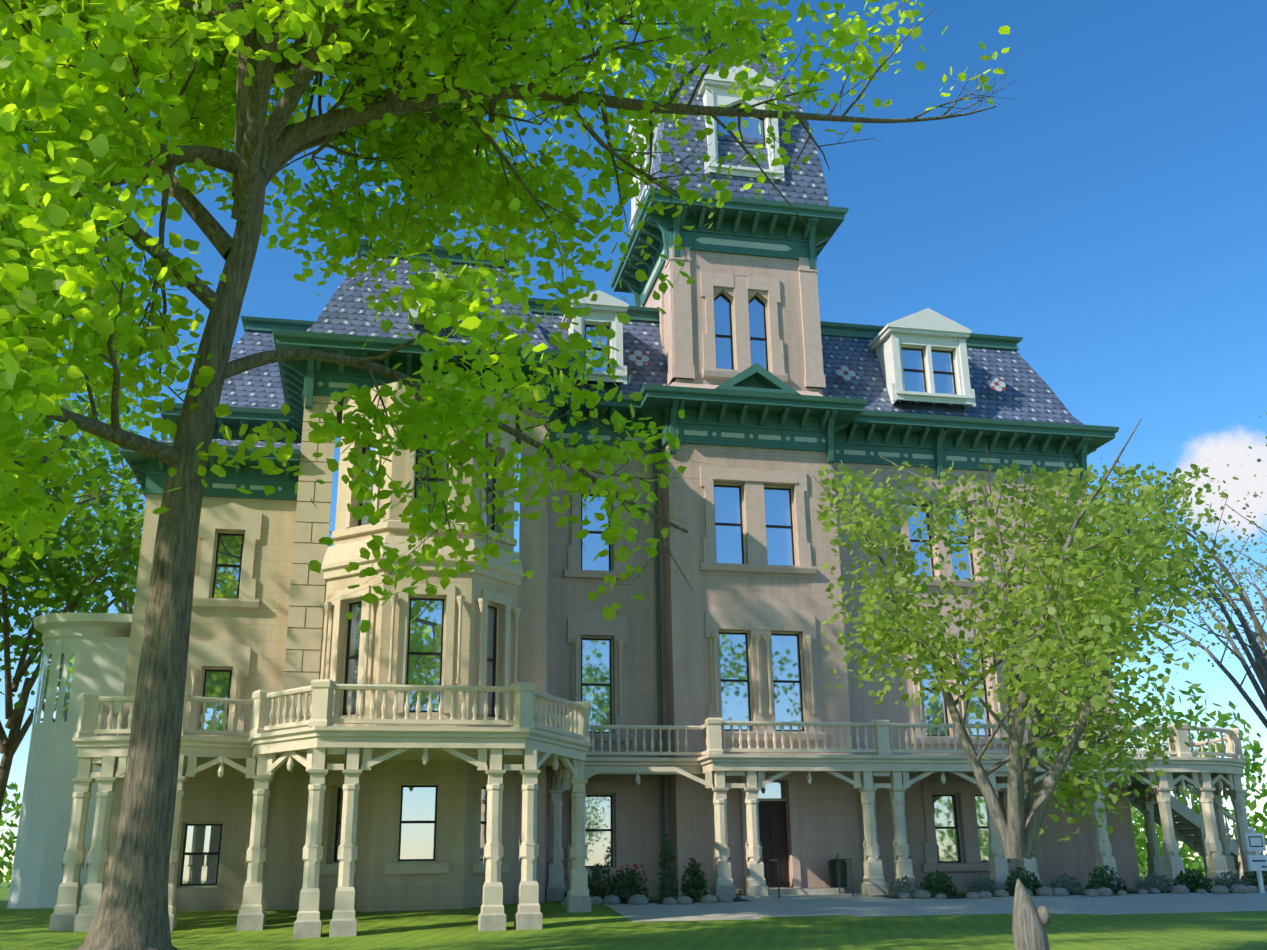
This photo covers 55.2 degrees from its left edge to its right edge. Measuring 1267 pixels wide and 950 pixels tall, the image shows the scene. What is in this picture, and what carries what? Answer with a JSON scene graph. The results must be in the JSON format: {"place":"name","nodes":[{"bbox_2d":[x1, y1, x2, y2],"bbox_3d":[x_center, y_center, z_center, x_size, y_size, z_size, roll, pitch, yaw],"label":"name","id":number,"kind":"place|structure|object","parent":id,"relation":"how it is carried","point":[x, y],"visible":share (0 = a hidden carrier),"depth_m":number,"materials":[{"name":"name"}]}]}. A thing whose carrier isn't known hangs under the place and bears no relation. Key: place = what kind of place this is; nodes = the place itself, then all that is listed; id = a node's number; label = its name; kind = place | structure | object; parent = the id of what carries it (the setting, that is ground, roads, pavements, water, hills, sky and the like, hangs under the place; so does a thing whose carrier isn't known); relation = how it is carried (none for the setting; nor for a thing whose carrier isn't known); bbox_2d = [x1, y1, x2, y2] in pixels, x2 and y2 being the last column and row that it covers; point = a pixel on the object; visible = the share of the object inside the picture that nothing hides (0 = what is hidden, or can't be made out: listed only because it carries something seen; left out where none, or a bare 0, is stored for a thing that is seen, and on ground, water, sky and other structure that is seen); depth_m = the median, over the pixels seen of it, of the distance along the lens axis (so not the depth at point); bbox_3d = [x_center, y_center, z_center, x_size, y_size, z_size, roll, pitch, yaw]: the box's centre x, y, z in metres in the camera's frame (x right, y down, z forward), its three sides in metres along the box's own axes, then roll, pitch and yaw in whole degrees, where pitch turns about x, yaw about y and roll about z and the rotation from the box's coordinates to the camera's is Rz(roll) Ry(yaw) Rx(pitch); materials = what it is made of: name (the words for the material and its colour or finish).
{"place":"outdoors","nodes":[
{"label":"outdoors","id":0,"kind":"place"},
{"bbox_2d":[19,353,88,445],"bbox_3d":[-24.737,1.872,33.342,17.940,20.233,17.069,3,-18,-11],"label":"tree","id":1,"kind":"object","parent":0,"point":[25,443],"visible":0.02,"depth_m":35.45,"materials":[{"name":"green plant"}]},
{"bbox_2d":[8,348,128,515],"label":"leaves","id":2,"kind":"object","parent":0,"point":[83,441],"depth_m":32.57,"materials":[{"name":"green plant"}]},
{"bbox_2d":[0,429,144,817],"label":"tree","id":3,"kind":"object","parent":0,"point":[63,586],"depth_m":39.98,"materials":[{"name":"green plant"}]},
{"bbox_2d":[0,399,145,634],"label":"tree","id":4,"kind":"object","parent":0,"point":[125,500],"depth_m":39.00,"materials":[{"name":"green plant"}]},
{"bbox_2d":[33,612,132,643],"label":"cornice","id":5,"kind":"structure","parent":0,"point":[68,625],"depth_m":32.37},
{"bbox_2d":[0,350,166,618],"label":"tree","id":6,"kind":"object","parent":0,"point":[116,457],"depth_m":45.62,"materials":[{"name":"green plant"}]},
{"bbox_2d":[9,341,195,578],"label":"leaves","id":7,"kind":"object","parent":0,"point":[193,349],"depth_m":61.50,"materials":[{"name":"green plant"}]},
{"bbox_2d":[24,392,333,613],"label":"tree","id":8,"kind":"object","parent":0,"point":[93,598],"depth_m":58.77,"materials":[{"name":"green plant"}]},
{"bbox_2d":[279,395,337,730],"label":"quoins","id":9,"kind":"object","parent":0,"point":[304,555],"visible":0.73,"depth_m":30.82,"materials":[{"name":"beige stone"}]},
{"bbox_2d":[104,382,518,911],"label":"cream house walls","id":10,"kind":"structure","parent":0,"point":[210,795],"depth_m":29.23,"materials":[{"name":"beige paint"}]},
{"bbox_2d":[116,739,571,768],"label":"brackets","id":11,"kind":"object","parent":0,"point":[417,754],"visible":0.04,"depth_m":27.84,"materials":[{"name":"beige wood"}]},
{"bbox_2d":[184,428,523,874],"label":"window surrounds","id":12,"kind":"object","parent":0,"point":[219,652],"visible":0.67,"depth_m":30.31,"materials":[{"name":"beige stone"}]},
{"bbox_2d":[337,398,520,443],"bbox_3d":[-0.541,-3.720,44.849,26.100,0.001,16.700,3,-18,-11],"label":"window","id":13,"kind":"structure","parent":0,"point":[340,414],"depth_m":48.89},
{"bbox_2d":[0,0,1020,949],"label":"tree","id":14,"kind":"object","parent":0,"point":[36,88],"depth_m":19.84,"materials":[{"name":"green plant"}]},
{"bbox_2d":[32,106,989,883],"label":"windows","id":15,"kind":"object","parent":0,"point":[418,804],"visible":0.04,"depth_m":34.66,"materials":[{"name":"clear glass"}]},
{"bbox_2d":[180,103,990,885],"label":"window frames","id":16,"kind":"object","parent":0,"point":[582,639],"visible":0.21,"depth_m":33.61,"materials":[{"name":"beige wood"}]},
{"bbox_2d":[177,102,999,887],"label":"window panes","id":17,"kind":"structure","parent":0,"point":[581,636],"depth_m":32.21,"materials":[{"name":"glass"}]},
{"bbox_2d":[189,594,1001,719],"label":"house colonnettes","id":18,"kind":"object","parent":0,"point":[394,599],"visible":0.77,"depth_m":30.91,"materials":[{"name":"beige stone"}]},
{"bbox_2d":[158,50,1083,460],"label":"house roof","id":19,"kind":"structure","parent":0,"point":[1026,394],"depth_m":39.45,"materials":[{"name":"grey tile"}]},
{"bbox_2d":[628,350,1005,390],"bbox_3d":[6.113,-3.339,39.013,12.830,0.637,0.237,3,-18,-11],"label":"house roof rosette","id":20,"kind":"object","parent":19,"relation":"attached to","point":[838,372],"visible":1,"depth_m":39.14,"materials":[{"name":"grey stone"}]},
{"bbox_2d":[0,865,1266,949],"bbox_3d":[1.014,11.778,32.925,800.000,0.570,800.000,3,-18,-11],"label":"lawn","id":21,"kind":"structure","parent":0,"point":[601,927],"depth_m":23.18,"materials":[{"name":"green plant"}]},
{"bbox_2d":[7,636,129,908],"bbox_3d":[-14.627,8.277,32.361,3.000,7.550,2.400,3,-18,-11],"label":"house round annex","id":22,"kind":"object","parent":21,"relation":"on","point":[100,664],"visible":0.38,"depth_m":31.35,"materials":[{"name":"paint"}]},
{"bbox_2d":[119,15,1118,500],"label":"cornice","id":23,"kind":"structure","parent":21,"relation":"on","point":[755,399],"depth_m":37.22,"materials":[{"name":"green wood"}]},
{"bbox_2d":[0,664,1266,887],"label":"treeline leaves","id":24,"kind":"object","parent":21,"relation":"on","point":[1140,836],"depth_m":97.77,"materials":[{"name":"green plant"}]},
{"bbox_2d":[54,747,1253,919],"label":"porch columns","id":25,"kind":"structure","parent":21,"relation":"on","point":[1219,859],"depth_m":25.50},
{"bbox_2d":[72,726,1246,790],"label":"entablature","id":26,"kind":"structure","parent":25,"relation":"on","point":[360,737],"depth_m":26.59,"materials":[{"name":"paint"}]},
{"bbox_2d":[74,679,1244,759],"bbox_3d":[2.751,7.865,34.916,32.701,0.960,17.818,3,-18,-11],"label":"veranda railing","id":27,"kind":"object","parent":26,"relation":"on","point":[97,716],"visible":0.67,"depth_m":26.69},
{"bbox_2d":[736,888,868,898],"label":"porch steps","id":28,"kind":"structure","parent":21,"relation":"on","point":[805,892],"depth_m":31.26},
{"bbox_2d":[559,889,1214,903],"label":"bed mulch","id":29,"kind":"object","parent":21,"relation":"on","point":[961,896],"visible":0.23,"depth_m":30.57,"materials":[{"name":"brown soil"}]},
{"bbox_2d":[561,833,1266,901],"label":"bed shrubs","id":30,"kind":"object","parent":29,"relation":"on","point":[937,884],"visible":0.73,"depth_m":30.05,"materials":[{"name":"green plant"}]},
{"bbox_2d":[592,864,646,892],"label":"red flowers","id":31,"kind":"object","parent":30,"relation":"in","point":[641,866],"visible":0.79,"depth_m":29.35,"materials":[{"name":"red plant"}]},
{"bbox_2d":[889,870,1248,896],"bbox_3d":[12.871,10.783,32.070,13.011,0.642,1.846,5,-19,-17],"label":"sage","id":32,"kind":"object","parent":29,"relation":"on","point":[1226,882],"visible":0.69,"depth_m":31.61,"materials":[{"name":"green plant"}]},
{"bbox_2d":[560,884,1266,905],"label":"bed rocks","id":33,"kind":"object","parent":21,"relation":"on","point":[637,899],"visible":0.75,"depth_m":30.13,"materials":[{"name":"grey stone"}]},
{"bbox_2d":[603,892,1266,921],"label":"path gravel","id":34,"kind":"structure","parent":21,"relation":"on","point":[875,906],"depth_m":28.18,"materials":[{"name":"grey gravel"}]},
{"bbox_2d":[1245,826,1266,892],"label":"sign post","id":35,"kind":"object","parent":21,"relation":"on","point":[1256,866],"visible":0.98,"depth_m":31.88,"materials":[{"name":"white metal"}]},
{"bbox_2d":[0,0,1266,881],"label":"sky","id":36,"kind":"structure","parent":0,"point":[1109,217],"materials":[{"name":"blue"}]},
{"bbox_2d":[204,237,1072,490],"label":"cornice brackets","id":37,"kind":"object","parent":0,"point":[725,242],"visible":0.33,"depth_m":38.50,"materials":[{"name":"green wood"}]},
{"bbox_2d":[49,875,1263,938],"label":"column bases","id":38,"kind":"object","parent":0,"point":[77,922],"visible":0.44,"depth_m":24.52,"materials":[{"name":"beige stone"}]},
{"bbox_2d":[653,435,665,895],"bbox_3d":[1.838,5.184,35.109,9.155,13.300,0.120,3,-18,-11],"label":"downspout","id":39,"kind":"object","parent":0,"point":[660,722],"visible":0.17,"depth_m":34.84,"materials":[{"name":"metal"}]},
{"bbox_2d":[90,748,1234,801],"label":"veranda spandrels","id":40,"kind":"object","parent":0,"point":[1221,782],"visible":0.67,"depth_m":30.81,"materials":[{"name":"beige wood"}]},
{"bbox_2d":[408,65,975,408],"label":"dormer windows","id":41,"kind":"structure","parent":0,"point":[927,329],"depth_m":39.64,"materials":[{"name":"white wood"}]},
{"bbox_2d":[758,801,789,886],"bbox_3d":[3.693,10.152,33.359,1.150,2.280,0.085,3,-18,-11],"label":"house door","id":42,"kind":"structure","parent":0,"point":[773,828],"depth_m":33.39,"materials":[{"name":"brown wood"}]},
{"bbox_2d":[564,246,1017,887],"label":"house trim","id":43,"kind":"structure","parent":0,"point":[760,614],"depth_m":35.69,"materials":[{"name":"beige stone"}]},
{"bbox_2d":[766,854,853,897],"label":"handrails","id":44,"kind":"object","parent":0,"point":[838,874],"visible":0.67,"depth_m":31.01,"materials":[{"name":"black metal"}]},
{"bbox_2d":[513,250,1140,903],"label":"house walls","id":45,"kind":"structure","parent":0,"point":[829,806],"depth_m":35.12,"materials":[{"name":"beige stone"}]},
{"bbox_2d":[828,858,846,887],"bbox_3d":[5.537,10.774,32.798,0.500,0.760,0.500,3,-18,-11],"label":"trash can","id":46,"kind":"object","parent":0,"point":[833,870],"visible":0.79,"depth_m":32.62,"materials":[{"name":"green plastic"}]},
{"bbox_2d":[807,419,1243,949],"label":"small tree","id":47,"kind":"object","parent":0,"point":[1152,547],"depth_m":14.03,"materials":[{"name":"green plant"}]},
{"bbox_2d":[1090,413,1266,696],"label":"tree","id":48,"kind":"object","parent":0,"point":[1259,652],"depth_m":44.47,"materials":[{"name":"green plant"}]},
{"bbox_2d":[1128,785,1266,876],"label":"outdoor staircase","id":49,"kind":"structure","parent":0,"point":[1194,838],"depth_m":42.12,"materials":[{"name":"grey wood"}]},
{"bbox_2d":[1135,491,1266,728],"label":"tree","id":50,"kind":"object","parent":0,"point":[1261,695],"depth_m":53.87,"materials":[{"name":"plant"}]},
{"bbox_2d":[1248,836,1266,867],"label":"sign text","id":51,"kind":"object","parent":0,"point":[1257,846],"visible":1,"depth_m":31.92}
]}

